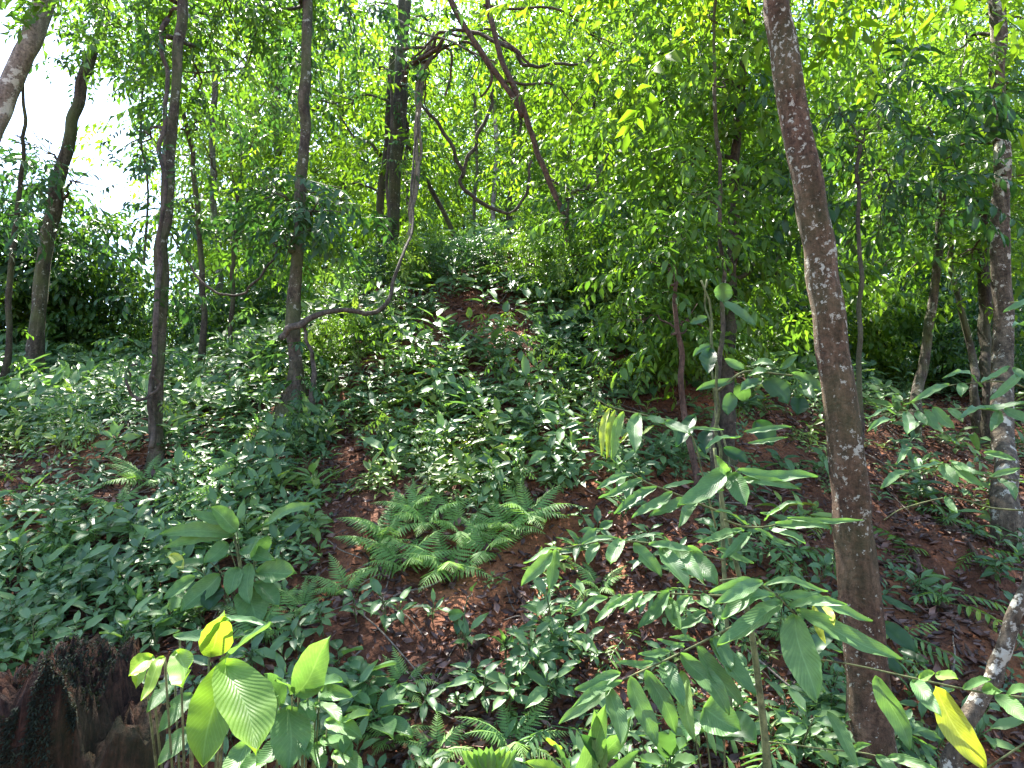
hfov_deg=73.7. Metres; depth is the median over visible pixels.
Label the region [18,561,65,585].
leafy plant
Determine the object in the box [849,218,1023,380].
shrub
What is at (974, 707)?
leaning stem
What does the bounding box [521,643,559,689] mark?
leafy plant
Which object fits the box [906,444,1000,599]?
root
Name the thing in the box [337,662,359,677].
leafy plant
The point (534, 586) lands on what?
leafy plant
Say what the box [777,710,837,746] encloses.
broad leaf plant
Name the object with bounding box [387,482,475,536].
fern
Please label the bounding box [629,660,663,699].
leafy plant
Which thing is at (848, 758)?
leafy plant
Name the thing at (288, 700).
leafy plant
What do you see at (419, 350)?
seedling
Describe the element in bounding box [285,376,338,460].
seedling
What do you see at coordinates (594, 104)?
tree
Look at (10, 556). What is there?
leafy plant
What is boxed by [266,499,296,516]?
broad leaf plant
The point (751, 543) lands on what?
leafy plant
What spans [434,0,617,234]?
tree
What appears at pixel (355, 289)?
seedling
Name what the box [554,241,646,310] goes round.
shrub
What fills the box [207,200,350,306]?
tree
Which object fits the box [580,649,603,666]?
leafy plant
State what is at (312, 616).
leafy plant
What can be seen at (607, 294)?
seedling
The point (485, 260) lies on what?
shrub
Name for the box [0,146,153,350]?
shrub
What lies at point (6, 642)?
leafy plant
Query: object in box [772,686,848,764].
leafy plant
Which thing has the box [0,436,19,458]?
seedling
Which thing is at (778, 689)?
leafy plant
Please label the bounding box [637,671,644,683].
leafy plant
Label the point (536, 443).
seedling
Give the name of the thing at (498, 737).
fern
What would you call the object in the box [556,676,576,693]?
leafy plant
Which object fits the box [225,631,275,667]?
leafy plant
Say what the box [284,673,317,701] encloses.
leafy plant
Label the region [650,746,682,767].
leafy plant
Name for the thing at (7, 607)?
leafy plant
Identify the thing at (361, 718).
leafy plant
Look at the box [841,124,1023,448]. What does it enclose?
tree
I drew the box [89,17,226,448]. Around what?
liana
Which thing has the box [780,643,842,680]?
leafy plant
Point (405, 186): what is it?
tree
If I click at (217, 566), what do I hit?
leafy plant
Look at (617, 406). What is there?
seedling
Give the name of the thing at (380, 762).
leafy plant
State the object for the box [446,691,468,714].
leafy plant
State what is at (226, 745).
leafy plant
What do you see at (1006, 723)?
leafy plant
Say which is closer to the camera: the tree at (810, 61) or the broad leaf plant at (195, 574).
the broad leaf plant at (195, 574)
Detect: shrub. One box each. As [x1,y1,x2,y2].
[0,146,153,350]
[0,149,144,342]
[0,187,149,362]
[0,202,171,352]
[47,271,170,352]
[64,273,187,354]
[132,264,237,351]
[188,234,310,348]
[200,248,319,340]
[258,287,329,317]
[301,302,371,376]
[318,305,393,362]
[325,239,383,296]
[349,234,430,287]
[374,218,450,288]
[382,226,459,292]
[419,234,492,283]
[458,231,511,275]
[482,211,549,289]
[507,237,590,299]
[515,197,637,318]
[527,175,800,380]
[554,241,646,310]
[562,204,774,410]
[567,230,778,379]
[673,204,903,358]
[678,220,855,357]
[702,243,840,376]
[705,241,809,356]
[757,283,873,353]
[783,312,901,350]
[800,203,974,386]
[847,276,929,384]
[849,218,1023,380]
[886,308,979,387]
[895,285,1023,348]
[899,300,1023,405]
[943,227,1023,352]
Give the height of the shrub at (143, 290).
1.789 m
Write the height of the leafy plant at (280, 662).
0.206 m
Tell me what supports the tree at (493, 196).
on the ground at (568, 522)
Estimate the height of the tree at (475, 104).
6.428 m
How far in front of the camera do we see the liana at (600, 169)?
7.38 m
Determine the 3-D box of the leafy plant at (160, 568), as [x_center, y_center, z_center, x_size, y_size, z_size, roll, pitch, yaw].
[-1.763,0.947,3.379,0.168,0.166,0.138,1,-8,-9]
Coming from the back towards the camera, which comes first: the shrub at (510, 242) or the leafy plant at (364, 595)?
the shrub at (510, 242)
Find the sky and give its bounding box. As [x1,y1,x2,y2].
[0,0,1023,342]
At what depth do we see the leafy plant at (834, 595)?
3.03 m
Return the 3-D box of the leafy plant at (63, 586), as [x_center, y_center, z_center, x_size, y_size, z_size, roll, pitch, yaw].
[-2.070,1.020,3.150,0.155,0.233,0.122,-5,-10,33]
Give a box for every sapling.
[0,84,146,385]
[115,56,275,377]
[169,165,320,356]
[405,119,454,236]
[478,146,653,272]
[520,0,807,500]
[521,399,901,767]
[572,209,783,486]
[675,280,820,707]
[714,38,1023,438]
[761,595,1023,767]
[864,299,1023,519]
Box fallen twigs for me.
[3,269,1023,767]
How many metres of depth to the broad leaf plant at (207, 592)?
3.03 m
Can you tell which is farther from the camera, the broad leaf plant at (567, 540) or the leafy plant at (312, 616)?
the broad leaf plant at (567, 540)
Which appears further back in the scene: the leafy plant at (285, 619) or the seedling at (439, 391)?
the seedling at (439, 391)
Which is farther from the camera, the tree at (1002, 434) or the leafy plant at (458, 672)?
the tree at (1002, 434)
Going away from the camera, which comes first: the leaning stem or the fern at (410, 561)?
the leaning stem
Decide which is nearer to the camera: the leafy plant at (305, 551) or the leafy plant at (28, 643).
the leafy plant at (28, 643)
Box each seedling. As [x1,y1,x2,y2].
[0,329,42,384]
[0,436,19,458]
[1,441,37,504]
[13,327,27,349]
[35,393,98,465]
[62,489,103,521]
[63,343,86,364]
[66,406,121,488]
[91,340,140,396]
[142,370,173,422]
[144,390,188,444]
[156,490,203,536]
[171,421,211,482]
[189,480,238,515]
[194,461,234,485]
[222,307,285,402]
[236,424,265,456]
[236,464,256,500]
[273,308,307,328]
[280,413,340,490]
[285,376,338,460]
[301,305,349,379]
[309,265,335,308]
[323,271,411,394]
[335,266,386,324]
[339,397,358,438]
[355,243,417,331]
[360,409,397,463]
[362,271,439,386]
[395,245,428,298]
[395,397,430,451]
[412,434,441,495]
[424,388,448,427]
[448,582,476,655]
[461,746,516,767]
[466,307,471,323]
[468,458,506,509]
[472,265,542,379]
[473,434,501,463]
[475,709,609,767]
[484,312,553,413]
[492,628,516,658]
[499,447,541,504]
[514,213,586,309]
[514,312,570,386]
[523,258,597,324]
[525,433,542,462]
[526,338,580,396]
[531,461,558,497]
[549,275,632,387]
[566,266,614,328]
[571,691,754,767]
[581,364,621,416]
[587,288,623,322]
[587,396,615,451]
[591,303,629,357]
[595,629,673,675]
[604,400,628,420]
[619,569,797,680]
[643,424,678,466]
[732,532,835,618]
[733,697,917,767]
[736,405,745,417]
[757,631,845,683]
[764,675,939,758]
[767,528,835,590]
[767,577,809,612]
[787,507,831,539]
[873,526,942,583]
[886,621,964,680]
[890,575,1023,642]
[897,490,961,528]
[908,458,938,477]
[908,507,989,535]
[954,547,1023,583]
[962,497,989,513]
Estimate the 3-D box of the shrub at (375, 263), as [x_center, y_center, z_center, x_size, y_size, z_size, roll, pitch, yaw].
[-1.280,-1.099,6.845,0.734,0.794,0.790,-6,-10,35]
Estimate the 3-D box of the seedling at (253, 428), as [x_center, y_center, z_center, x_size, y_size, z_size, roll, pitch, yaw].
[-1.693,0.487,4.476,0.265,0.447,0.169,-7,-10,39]
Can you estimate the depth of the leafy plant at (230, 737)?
2.47 m
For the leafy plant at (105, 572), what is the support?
on the ground at (568, 522)
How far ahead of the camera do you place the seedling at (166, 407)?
4.67 m
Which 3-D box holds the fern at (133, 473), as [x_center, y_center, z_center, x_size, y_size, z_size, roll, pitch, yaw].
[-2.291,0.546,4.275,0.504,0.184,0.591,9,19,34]
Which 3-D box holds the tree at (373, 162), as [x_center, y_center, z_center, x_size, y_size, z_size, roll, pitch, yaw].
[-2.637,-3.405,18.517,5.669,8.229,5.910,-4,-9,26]
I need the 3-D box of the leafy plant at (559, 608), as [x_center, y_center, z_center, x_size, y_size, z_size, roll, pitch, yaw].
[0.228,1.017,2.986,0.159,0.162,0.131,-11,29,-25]
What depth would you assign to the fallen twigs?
3.65 m
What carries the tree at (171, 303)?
on the ground at (568, 522)
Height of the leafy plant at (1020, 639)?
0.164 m
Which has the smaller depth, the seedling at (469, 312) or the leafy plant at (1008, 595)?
the leafy plant at (1008, 595)
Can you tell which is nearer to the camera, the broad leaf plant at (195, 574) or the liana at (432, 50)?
the broad leaf plant at (195, 574)
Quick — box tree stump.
[0,631,166,767]
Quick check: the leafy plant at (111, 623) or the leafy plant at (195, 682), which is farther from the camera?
the leafy plant at (111, 623)
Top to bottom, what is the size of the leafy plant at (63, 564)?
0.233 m
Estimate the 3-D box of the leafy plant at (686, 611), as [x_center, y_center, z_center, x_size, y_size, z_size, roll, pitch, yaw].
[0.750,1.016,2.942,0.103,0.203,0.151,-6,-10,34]
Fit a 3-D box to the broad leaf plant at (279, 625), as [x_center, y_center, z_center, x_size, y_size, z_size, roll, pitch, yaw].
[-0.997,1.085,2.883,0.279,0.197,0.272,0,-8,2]
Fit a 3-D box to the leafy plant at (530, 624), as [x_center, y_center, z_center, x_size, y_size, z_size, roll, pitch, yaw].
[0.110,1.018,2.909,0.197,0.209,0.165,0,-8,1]
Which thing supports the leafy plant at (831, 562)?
on the ground at (568, 522)
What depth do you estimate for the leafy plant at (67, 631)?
2.91 m
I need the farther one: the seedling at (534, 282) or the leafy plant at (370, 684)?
the seedling at (534, 282)
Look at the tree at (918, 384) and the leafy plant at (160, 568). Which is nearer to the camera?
the leafy plant at (160, 568)
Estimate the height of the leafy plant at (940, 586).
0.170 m
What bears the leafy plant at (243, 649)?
on the ground at (568, 522)
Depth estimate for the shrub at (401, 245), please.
6.52 m
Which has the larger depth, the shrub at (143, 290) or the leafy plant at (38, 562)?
the shrub at (143, 290)
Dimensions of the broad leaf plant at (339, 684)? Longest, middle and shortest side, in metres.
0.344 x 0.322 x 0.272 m
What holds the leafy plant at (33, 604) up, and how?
on the ground at (568, 522)
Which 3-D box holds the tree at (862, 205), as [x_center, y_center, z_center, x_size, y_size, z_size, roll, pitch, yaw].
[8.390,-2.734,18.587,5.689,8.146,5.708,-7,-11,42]
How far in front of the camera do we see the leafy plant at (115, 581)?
3.20 m
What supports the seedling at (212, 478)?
on the ground at (568, 522)
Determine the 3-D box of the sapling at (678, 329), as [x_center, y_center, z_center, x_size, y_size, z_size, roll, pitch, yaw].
[1.052,-0.115,4.156,1.312,1.795,1.645,0,-8,0]
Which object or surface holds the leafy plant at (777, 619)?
on the ground at (568, 522)
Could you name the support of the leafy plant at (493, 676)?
on the ground at (568, 522)
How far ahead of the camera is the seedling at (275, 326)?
5.92 m
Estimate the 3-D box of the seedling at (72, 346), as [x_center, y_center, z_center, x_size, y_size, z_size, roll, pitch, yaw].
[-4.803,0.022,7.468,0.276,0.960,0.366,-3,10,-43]
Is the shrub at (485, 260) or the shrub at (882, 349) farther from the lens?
the shrub at (882, 349)
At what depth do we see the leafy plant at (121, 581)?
3.23 m
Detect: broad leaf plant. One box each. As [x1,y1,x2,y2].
[0,630,44,675]
[25,590,76,625]
[55,487,103,507]
[87,583,128,621]
[118,579,159,605]
[136,596,202,629]
[153,571,204,598]
[159,502,314,625]
[164,494,206,508]
[194,539,229,563]
[222,636,369,767]
[233,611,303,653]
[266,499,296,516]
[267,683,345,735]
[328,639,363,674]
[340,397,368,413]
[342,656,397,715]
[346,682,413,739]
[389,363,414,382]
[410,425,439,444]
[525,705,639,767]
[556,536,586,550]
[572,407,599,427]
[639,729,697,767]
[671,711,728,755]
[736,651,767,685]
[751,463,777,469]
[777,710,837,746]
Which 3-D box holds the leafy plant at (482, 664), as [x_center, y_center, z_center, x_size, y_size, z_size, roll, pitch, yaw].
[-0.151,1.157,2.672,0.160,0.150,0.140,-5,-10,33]
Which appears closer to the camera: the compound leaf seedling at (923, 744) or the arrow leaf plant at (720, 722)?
the arrow leaf plant at (720, 722)
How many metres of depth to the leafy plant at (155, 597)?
3.13 m
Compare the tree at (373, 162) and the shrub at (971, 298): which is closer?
the shrub at (971, 298)
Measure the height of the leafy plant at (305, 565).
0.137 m
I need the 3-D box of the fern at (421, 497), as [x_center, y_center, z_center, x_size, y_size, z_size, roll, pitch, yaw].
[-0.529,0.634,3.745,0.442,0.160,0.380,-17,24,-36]
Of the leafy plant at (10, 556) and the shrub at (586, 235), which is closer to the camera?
the leafy plant at (10, 556)
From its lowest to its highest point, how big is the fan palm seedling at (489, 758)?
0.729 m
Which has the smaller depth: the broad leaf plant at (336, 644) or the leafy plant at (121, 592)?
the broad leaf plant at (336, 644)
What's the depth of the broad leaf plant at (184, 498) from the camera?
4.01 m
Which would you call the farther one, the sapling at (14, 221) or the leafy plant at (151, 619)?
the sapling at (14, 221)
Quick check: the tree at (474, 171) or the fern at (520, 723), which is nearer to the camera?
the fern at (520, 723)
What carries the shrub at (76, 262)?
on the ground at (568, 522)
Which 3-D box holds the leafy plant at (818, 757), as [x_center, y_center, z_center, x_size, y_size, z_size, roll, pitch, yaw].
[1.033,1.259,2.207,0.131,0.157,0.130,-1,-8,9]
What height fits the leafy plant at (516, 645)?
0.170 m
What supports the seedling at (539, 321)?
on the ground at (568, 522)
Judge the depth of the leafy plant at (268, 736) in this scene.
2.47 m
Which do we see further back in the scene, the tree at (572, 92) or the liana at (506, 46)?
the tree at (572, 92)
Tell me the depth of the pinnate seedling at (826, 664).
2.76 m
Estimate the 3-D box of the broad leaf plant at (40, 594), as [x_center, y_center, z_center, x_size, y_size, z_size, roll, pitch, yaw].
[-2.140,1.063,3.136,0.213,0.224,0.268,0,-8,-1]
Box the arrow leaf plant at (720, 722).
[606,696,756,767]
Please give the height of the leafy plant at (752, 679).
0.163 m
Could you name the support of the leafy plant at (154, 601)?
on the ground at (568, 522)
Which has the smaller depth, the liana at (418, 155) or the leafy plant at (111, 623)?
the leafy plant at (111, 623)
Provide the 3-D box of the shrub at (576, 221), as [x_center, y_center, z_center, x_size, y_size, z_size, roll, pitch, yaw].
[1.383,-0.774,5.869,1.956,2.118,2.108,-3,-9,20]
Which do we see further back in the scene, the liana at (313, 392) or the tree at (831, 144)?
the tree at (831, 144)
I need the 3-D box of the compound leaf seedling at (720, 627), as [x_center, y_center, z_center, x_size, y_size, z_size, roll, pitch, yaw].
[0.904,1.015,3.147,0.826,0.254,0.820,8,14,38]
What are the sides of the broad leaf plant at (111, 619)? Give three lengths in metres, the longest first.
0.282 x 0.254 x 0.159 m
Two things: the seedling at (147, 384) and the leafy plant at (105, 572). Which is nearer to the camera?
the leafy plant at (105, 572)
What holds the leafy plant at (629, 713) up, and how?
on the ground at (568, 522)
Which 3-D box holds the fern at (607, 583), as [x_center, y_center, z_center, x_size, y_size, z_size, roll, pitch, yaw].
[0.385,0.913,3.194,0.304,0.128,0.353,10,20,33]
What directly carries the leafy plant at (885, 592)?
on the ground at (568, 522)
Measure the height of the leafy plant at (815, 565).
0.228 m
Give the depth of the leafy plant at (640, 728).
2.42 m
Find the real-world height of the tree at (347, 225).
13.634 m
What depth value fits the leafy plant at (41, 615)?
2.95 m
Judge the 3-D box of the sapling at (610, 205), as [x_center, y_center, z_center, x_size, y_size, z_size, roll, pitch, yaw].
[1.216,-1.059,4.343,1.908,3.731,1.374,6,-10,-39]
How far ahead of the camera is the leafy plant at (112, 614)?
3.10 m
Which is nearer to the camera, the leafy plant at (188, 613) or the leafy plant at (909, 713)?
the leafy plant at (909, 713)
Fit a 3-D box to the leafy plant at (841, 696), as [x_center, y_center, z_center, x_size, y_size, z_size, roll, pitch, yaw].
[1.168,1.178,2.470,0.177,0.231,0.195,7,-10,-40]
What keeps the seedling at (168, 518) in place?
on the ground at (568, 522)
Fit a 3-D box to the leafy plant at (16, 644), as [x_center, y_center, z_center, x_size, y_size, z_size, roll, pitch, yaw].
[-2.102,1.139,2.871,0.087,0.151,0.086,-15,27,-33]
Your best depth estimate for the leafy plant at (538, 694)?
2.56 m
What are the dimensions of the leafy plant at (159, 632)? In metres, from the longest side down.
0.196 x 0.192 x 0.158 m
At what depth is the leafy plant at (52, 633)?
2.90 m
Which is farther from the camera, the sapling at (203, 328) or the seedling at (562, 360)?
the sapling at (203, 328)
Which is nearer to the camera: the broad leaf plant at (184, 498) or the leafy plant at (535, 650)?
the leafy plant at (535, 650)
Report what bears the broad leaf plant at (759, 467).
on the ground at (568, 522)
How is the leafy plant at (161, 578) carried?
on the ground at (568, 522)
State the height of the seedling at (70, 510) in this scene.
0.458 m
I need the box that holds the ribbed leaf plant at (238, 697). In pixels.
[128,611,276,767]
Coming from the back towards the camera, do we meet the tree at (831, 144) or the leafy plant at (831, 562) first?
the tree at (831, 144)
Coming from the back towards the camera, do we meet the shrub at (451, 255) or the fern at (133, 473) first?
the shrub at (451, 255)
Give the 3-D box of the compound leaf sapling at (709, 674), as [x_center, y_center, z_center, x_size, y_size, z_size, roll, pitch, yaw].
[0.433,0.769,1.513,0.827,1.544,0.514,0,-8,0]
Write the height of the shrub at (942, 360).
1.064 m
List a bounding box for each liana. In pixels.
[0,1,184,260]
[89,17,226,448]
[125,361,161,401]
[170,232,277,296]
[251,319,339,443]
[278,112,417,340]
[353,72,437,284]
[374,9,496,63]
[378,8,535,120]
[402,31,434,257]
[422,88,532,214]
[480,33,596,68]
[551,140,610,191]
[704,279,729,466]
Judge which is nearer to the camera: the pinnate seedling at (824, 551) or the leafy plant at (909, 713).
the leafy plant at (909, 713)
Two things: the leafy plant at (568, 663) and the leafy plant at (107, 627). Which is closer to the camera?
the leafy plant at (568, 663)
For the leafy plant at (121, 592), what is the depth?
3.17 m
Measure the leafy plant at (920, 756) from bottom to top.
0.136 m
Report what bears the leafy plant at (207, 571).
on the ground at (568, 522)
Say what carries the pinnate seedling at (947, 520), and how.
on the ground at (568, 522)
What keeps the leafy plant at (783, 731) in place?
on the ground at (568, 522)
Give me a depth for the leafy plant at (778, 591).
3.03 m
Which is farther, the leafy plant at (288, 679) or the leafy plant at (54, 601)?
the leafy plant at (54, 601)
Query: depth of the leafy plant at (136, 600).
3.15 m
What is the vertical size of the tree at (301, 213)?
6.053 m
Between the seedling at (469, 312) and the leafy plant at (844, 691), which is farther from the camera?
the seedling at (469, 312)
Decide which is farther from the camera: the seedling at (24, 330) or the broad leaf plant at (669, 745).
the seedling at (24, 330)
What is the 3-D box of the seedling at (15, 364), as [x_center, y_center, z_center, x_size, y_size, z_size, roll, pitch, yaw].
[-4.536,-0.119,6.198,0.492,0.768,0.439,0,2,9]
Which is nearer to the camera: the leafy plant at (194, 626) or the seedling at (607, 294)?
the leafy plant at (194, 626)
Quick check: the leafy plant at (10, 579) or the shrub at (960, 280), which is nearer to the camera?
the leafy plant at (10, 579)
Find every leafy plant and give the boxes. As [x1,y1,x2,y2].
[0,544,42,580]
[0,552,18,580]
[0,558,13,592]
[0,577,53,626]
[0,586,37,623]
[0,594,50,641]
[0,601,19,635]
[0,616,49,664]
[0,626,30,651]
[0,627,13,637]
[0,648,22,671]
[2,567,18,592]
[3,597,57,634]
[4,583,43,617]
[10,606,58,662]
[10,641,18,662]
[11,635,45,664]
[15,552,61,581]
[15,571,56,594]
[18,544,70,582]
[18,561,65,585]
[28,613,60,644]
[29,582,58,608]
[32,595,82,631]
[37,561,90,586]
[42,594,66,618]
[42,626,80,651]
[43,564,96,598]
[44,555,87,582]
[44,578,74,604]
[47,576,75,613]
[49,610,107,640]
[50,622,76,643]
[57,573,107,602]
[59,586,117,631]
[66,553,121,594]
[68,623,92,631]
[83,598,110,635]
[87,575,124,611]
[95,621,122,638]
[97,617,136,646]
[100,595,131,617]
[101,629,118,649]
[103,617,137,644]
[105,579,127,609]
[105,595,147,630]
[108,610,127,623]
[115,590,136,612]
[118,566,144,584]
[120,553,162,592]
[124,589,149,612]
[127,603,182,650]
[129,615,170,644]
[132,614,180,652]
[135,599,162,631]
[136,592,161,607]
[137,590,179,643]
[138,558,168,574]
[142,571,172,603]
[142,674,195,708]
[155,685,173,703]
[162,569,199,592]
[167,599,203,627]
[171,640,196,668]
[172,592,205,625]
[172,605,207,621]
[179,558,221,589]
[181,743,188,755]
[182,608,204,624]
[183,623,202,642]
[183,674,203,692]
[190,554,226,572]
[193,652,236,689]
[210,596,234,614]
[210,734,228,761]
[215,564,231,586]
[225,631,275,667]
[227,727,233,746]
[237,647,264,669]
[241,556,258,569]
[254,546,290,564]
[265,697,319,739]
[266,601,318,648]
[266,615,316,660]
[274,546,291,560]
[274,666,294,702]
[275,729,324,767]
[276,652,293,693]
[284,544,319,569]
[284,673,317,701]
[285,695,317,706]
[294,551,319,572]
[303,600,335,636]
[310,707,326,739]
[315,715,345,751]
[319,690,361,731]
[322,712,379,767]
[327,660,381,713]
[336,659,395,707]
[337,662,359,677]
[339,583,372,622]
[339,700,381,744]
[359,676,380,707]
[361,576,406,632]
[363,753,386,767]
[376,685,406,715]
[382,586,417,627]
[399,679,450,722]
[406,588,451,622]
[446,660,514,711]
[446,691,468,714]
[448,660,483,689]
[449,659,493,690]
[453,612,489,650]
[477,661,540,709]
[484,672,536,712]
[500,746,530,767]
[501,636,543,676]
[502,632,562,675]
[504,625,529,656]
[504,650,531,685]
[506,620,550,667]
[518,595,560,630]
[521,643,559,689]
[522,651,578,709]
[524,577,572,633]
[530,577,546,599]
[534,678,559,697]
[537,624,562,650]
[539,585,555,599]
[539,633,576,662]
[541,619,575,640]
[544,659,580,688]
[545,579,573,594]
[549,619,598,653]
[550,594,586,615]
[555,729,583,760]
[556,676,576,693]
[557,620,578,639]
[560,528,602,561]
[560,578,600,631]
[566,626,603,661]
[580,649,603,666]
[599,698,646,735]
[607,725,637,759]
[610,719,661,745]
[626,551,658,572]
[628,732,652,756]
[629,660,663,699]
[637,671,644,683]
[642,641,684,670]
[648,607,681,625]
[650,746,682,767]
[661,536,690,582]
[671,596,698,634]
[677,537,686,544]
[716,551,743,572]
[733,669,763,701]
[738,705,802,758]
[744,540,762,557]
[745,757,781,767]
[759,583,783,612]
[761,597,793,643]
[764,680,816,720]
[771,705,844,737]
[772,554,802,591]
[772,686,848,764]
[779,724,824,765]
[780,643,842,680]
[782,685,833,713]
[783,533,810,555]
[785,713,857,758]
[795,683,833,712]
[807,552,836,591]
[807,606,841,647]
[808,743,847,767]
[809,590,837,599]
[809,685,845,712]
[818,547,834,578]
[821,663,845,704]
[821,681,845,711]
[824,712,855,746]
[830,679,845,704]
[833,704,845,709]
[838,756,866,767]
[844,755,874,767]
[881,578,903,594]
[894,730,915,754]
[895,709,936,758]
[899,679,954,718]
[901,567,949,593]
[908,717,920,743]
[913,743,937,767]
[925,582,956,605]
[930,688,976,734]
[932,583,964,610]
[974,702,1001,730]
[976,717,1023,751]
[994,590,1012,605]
[1015,630,1023,649]
[1015,694,1023,705]
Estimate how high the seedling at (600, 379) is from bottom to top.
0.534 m
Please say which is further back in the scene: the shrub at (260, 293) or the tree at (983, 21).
the tree at (983, 21)
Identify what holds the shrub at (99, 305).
on the ground at (568, 522)
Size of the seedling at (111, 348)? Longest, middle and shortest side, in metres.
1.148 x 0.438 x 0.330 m
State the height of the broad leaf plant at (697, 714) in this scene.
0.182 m
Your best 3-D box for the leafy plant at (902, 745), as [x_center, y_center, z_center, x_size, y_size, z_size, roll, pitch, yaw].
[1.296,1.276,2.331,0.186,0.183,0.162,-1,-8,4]
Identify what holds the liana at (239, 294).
hanging from the tree at (301, 213)
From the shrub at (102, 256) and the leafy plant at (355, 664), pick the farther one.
the shrub at (102, 256)
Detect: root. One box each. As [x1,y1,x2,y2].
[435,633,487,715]
[512,586,539,634]
[889,506,972,670]
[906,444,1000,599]
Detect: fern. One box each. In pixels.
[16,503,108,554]
[75,482,146,515]
[98,455,193,486]
[203,584,299,644]
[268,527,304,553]
[276,573,328,618]
[302,554,380,597]
[333,517,412,564]
[336,497,431,556]
[348,526,462,579]
[353,692,432,755]
[369,645,438,706]
[370,480,443,524]
[383,522,498,592]
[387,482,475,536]
[396,709,473,766]
[422,493,498,547]
[443,513,535,570]
[455,695,568,762]
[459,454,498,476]
[463,494,551,536]
[481,477,578,529]
[534,460,583,484]
[566,559,627,600]
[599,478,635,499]
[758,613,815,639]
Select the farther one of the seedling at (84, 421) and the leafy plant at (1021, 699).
the seedling at (84, 421)
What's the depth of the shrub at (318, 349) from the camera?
5.42 m
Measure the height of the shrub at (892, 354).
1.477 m
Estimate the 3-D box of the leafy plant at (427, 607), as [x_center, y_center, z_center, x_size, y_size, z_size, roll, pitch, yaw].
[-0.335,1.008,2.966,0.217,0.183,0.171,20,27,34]
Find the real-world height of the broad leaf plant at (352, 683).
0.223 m
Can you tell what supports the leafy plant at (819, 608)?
on the ground at (568, 522)
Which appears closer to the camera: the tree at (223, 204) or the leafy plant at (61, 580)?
the leafy plant at (61, 580)
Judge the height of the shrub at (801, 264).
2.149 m
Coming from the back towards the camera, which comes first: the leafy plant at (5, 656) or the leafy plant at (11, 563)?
the leafy plant at (11, 563)
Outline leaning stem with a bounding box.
[939,574,1023,767]
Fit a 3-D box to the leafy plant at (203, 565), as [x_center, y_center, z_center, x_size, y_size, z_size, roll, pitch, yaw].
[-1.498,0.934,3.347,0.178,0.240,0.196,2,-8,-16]
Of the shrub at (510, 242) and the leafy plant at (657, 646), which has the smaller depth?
the leafy plant at (657, 646)
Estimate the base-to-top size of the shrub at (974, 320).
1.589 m
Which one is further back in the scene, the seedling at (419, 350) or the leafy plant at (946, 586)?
the seedling at (419, 350)
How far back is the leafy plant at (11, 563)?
3.33 m
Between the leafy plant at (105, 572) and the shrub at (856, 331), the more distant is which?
the shrub at (856, 331)
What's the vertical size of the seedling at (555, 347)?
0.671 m
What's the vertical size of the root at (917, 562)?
0.634 m
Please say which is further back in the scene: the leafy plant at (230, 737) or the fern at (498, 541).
the fern at (498, 541)
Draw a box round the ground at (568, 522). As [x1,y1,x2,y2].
[0,252,1023,767]
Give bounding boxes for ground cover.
[0,220,1023,767]
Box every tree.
[0,0,198,142]
[0,0,213,374]
[0,0,395,469]
[53,0,401,327]
[54,0,460,307]
[88,0,565,431]
[94,95,359,340]
[109,285,194,338]
[114,1,352,323]
[141,118,356,338]
[141,268,197,345]
[142,97,364,315]
[175,0,516,315]
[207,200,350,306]
[213,0,561,271]
[223,19,468,274]
[282,0,510,297]
[288,141,383,296]
[318,0,595,247]
[321,105,504,267]
[361,1,574,233]
[366,65,532,250]
[380,106,532,234]
[403,0,632,244]
[406,0,681,254]
[408,0,893,279]
[409,0,607,236]
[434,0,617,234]
[447,0,751,316]
[449,0,746,268]
[471,0,760,239]
[471,0,1023,767]
[514,109,648,249]
[523,0,868,292]
[529,0,945,465]
[557,0,887,312]
[677,126,871,325]
[695,4,1013,325]
[707,29,966,291]
[723,11,932,297]
[740,162,914,292]
[741,0,1023,319]
[750,1,1023,444]
[753,0,1023,556]
[766,62,990,327]
[824,0,1023,295]
[831,1,1023,323]
[832,0,1023,271]
[834,151,1023,432]
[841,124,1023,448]
[921,104,1023,280]
[928,100,1023,273]
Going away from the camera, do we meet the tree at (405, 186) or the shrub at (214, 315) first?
the shrub at (214, 315)
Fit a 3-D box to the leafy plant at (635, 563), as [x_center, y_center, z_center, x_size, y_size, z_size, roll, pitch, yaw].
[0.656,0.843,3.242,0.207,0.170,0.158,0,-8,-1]
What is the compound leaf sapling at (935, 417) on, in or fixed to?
on the ground at (568, 522)
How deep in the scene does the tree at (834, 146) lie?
23.88 m
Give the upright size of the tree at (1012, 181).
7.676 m
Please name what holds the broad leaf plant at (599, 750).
on the ground at (568, 522)
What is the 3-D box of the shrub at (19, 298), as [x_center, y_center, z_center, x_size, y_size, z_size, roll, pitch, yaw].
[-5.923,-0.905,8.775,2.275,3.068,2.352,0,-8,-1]
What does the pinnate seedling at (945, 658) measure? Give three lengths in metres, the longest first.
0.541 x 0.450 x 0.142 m
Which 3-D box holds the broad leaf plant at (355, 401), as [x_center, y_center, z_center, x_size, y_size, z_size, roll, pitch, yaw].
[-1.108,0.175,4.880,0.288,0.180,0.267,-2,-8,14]
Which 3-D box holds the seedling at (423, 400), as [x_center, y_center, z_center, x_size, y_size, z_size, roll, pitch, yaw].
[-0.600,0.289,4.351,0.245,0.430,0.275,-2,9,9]
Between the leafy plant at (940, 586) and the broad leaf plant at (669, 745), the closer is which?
the broad leaf plant at (669, 745)
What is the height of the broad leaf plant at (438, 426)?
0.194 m
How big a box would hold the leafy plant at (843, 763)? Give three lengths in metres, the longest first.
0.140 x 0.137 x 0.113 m

